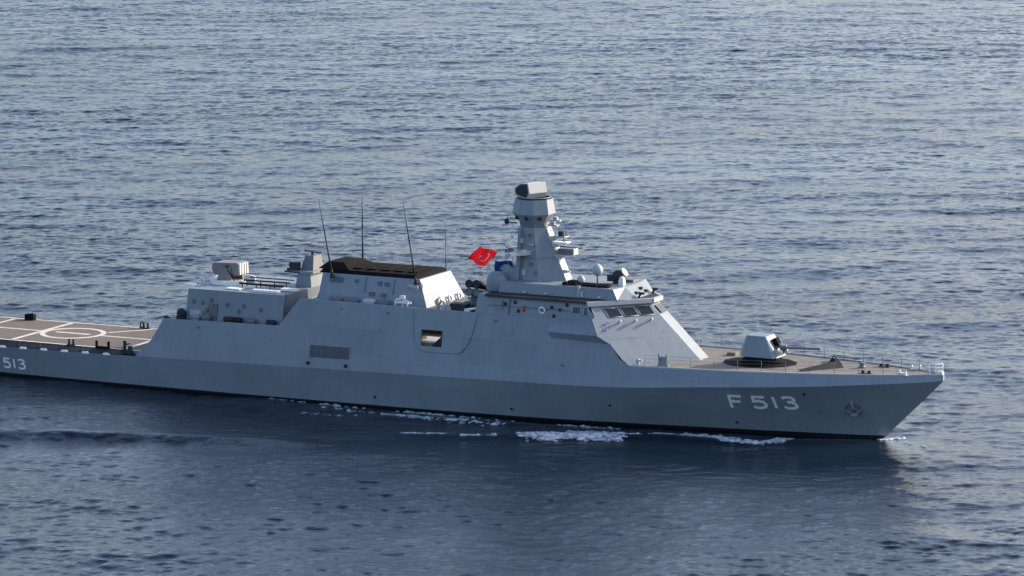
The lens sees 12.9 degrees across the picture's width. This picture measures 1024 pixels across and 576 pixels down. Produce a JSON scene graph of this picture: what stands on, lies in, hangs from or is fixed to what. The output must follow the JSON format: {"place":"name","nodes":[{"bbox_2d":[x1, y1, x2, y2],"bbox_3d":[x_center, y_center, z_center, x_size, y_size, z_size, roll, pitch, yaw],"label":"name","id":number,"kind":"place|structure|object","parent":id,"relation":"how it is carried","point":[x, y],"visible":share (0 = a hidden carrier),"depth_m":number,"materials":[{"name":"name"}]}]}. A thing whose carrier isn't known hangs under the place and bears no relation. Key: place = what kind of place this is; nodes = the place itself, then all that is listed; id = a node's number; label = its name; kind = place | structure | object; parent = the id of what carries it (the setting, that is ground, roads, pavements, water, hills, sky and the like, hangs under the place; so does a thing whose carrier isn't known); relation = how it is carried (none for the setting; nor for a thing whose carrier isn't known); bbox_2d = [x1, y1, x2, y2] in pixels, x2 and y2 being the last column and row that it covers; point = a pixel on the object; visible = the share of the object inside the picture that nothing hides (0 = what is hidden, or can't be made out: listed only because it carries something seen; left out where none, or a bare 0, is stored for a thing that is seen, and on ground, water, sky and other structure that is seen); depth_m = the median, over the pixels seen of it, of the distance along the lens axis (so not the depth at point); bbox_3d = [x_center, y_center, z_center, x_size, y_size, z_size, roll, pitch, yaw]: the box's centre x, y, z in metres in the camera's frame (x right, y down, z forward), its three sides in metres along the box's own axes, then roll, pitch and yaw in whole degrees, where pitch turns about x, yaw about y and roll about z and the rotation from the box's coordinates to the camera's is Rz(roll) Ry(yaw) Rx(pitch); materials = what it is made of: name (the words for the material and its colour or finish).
{"place":"outdoors","nodes":[
{"label":"outdoors","id":0,"kind":"place"},
{"bbox_2d":[0,0,1023,575],"bbox_3d":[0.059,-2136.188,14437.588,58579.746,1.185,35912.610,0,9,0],"label":"sea","id":1,"kind":"structure","parent":0,"point":[834,176],"depth_m":499.98,"materials":[{"name":"blue liquid"}]},
{"bbox_2d":[0,182,943,438],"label":"warship","id":2,"kind":"object","parent":1,"relation":"on","point":[616,347],"visible":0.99,"depth_m":391.25,"materials":[{"name":"paint"}]},
{"bbox_2d":[191,314,200,319],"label":"stowage drum","id":3,"kind":"object","parent":2,"relation":"on","point":[195,316],"visible":1,"depth_m":402.45,"materials":[{"name":"paint"}]},
{"bbox_2d":[200,315,210,320],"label":"stowage drum","id":4,"kind":"object","parent":2,"relation":"on","point":[205,317],"visible":1,"depth_m":402.03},
{"bbox_2d":[223,316,232,321],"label":"stowage drum","id":5,"kind":"object","parent":2,"relation":"on","point":[227,319],"visible":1,"depth_m":401.02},
{"bbox_2d":[232,317,242,322],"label":"stowage drum","id":6,"kind":"object","parent":2,"relation":"on","point":[237,319],"visible":1,"depth_m":400.63,"materials":[{"name":"brown fabric"}]},
{"bbox_2d":[246,318,255,323],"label":"stowage drum","id":7,"kind":"object","parent":2,"relation":"on","point":[251,320],"visible":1,"depth_m":400.01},
{"bbox_2d":[266,320,275,324],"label":"stowage drum","id":8,"kind":"object","parent":2,"relation":"on","point":[270,322],"visible":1,"depth_m":399.15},
{"bbox_2d":[329,296,342,300],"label":"life raft canister","id":9,"kind":"object","parent":2,"relation":"on","point":[335,298],"visible":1,"depth_m":396.98,"materials":[{"name":"grey plastic"}]},
{"bbox_2d":[345,297,359,302],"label":"life raft canister","id":10,"kind":"object","parent":2,"relation":"on","point":[351,299],"visible":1,"depth_m":396.31,"materials":[{"name":"grey plastic"}]},
{"bbox_2d":[362,298,375,303],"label":"life raft canister","id":11,"kind":"object","parent":2,"relation":"on","point":[368,301],"visible":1,"depth_m":395.54,"materials":[{"name":"grey paint"}]},
{"bbox_2d":[376,299,390,304],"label":"life raft canister","id":12,"kind":"object","parent":2,"relation":"on","point":[383,302],"visible":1,"depth_m":394.93,"materials":[{"name":"grey plastic"}]},
{"bbox_2d":[421,329,442,339],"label":"inflatable boat","id":13,"kind":"object","parent":2,"relation":"in","point":[433,333],"depth_m":399.43,"materials":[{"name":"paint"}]},
{"bbox_2d":[413,309,477,353],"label":"bay door","id":14,"kind":"structure","parent":2,"relation":"in","point":[457,328],"depth_m":390.91,"materials":[{"name":"paint"}]},
{"bbox_2d":[450,302,470,310],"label":"deck locker","id":15,"kind":"object","parent":2,"relation":"on","point":[458,306],"visible":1,"depth_m":392.19,"materials":[{"name":"grey metal"}]},
{"bbox_2d":[468,244,510,289],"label":"flag","id":16,"kind":"object","parent":2,"relation":"attached to","point":[486,256],"visible":1,"depth_m":396.02,"materials":[{"name":"red fabric"}]},
{"bbox_2d":[494,256,512,271],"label":"flag","id":17,"kind":"object","parent":2,"relation":"attached to","point":[498,265],"visible":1,"depth_m":393.15,"materials":[{"name":"blue fabric"}]},
{"bbox_2d":[538,307,545,313],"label":"lifebuoy","id":18,"kind":"object","parent":2,"relation":"hanging from","point":[543,308],"visible":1,"depth_m":387.42,"materials":[{"name":"white paint"}]},
{"bbox_2d":[269,398,924,446],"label":"foam","id":19,"kind":"object","parent":1,"relation":"on","point":[585,436],"visible":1,"depth_m":381.38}
]}

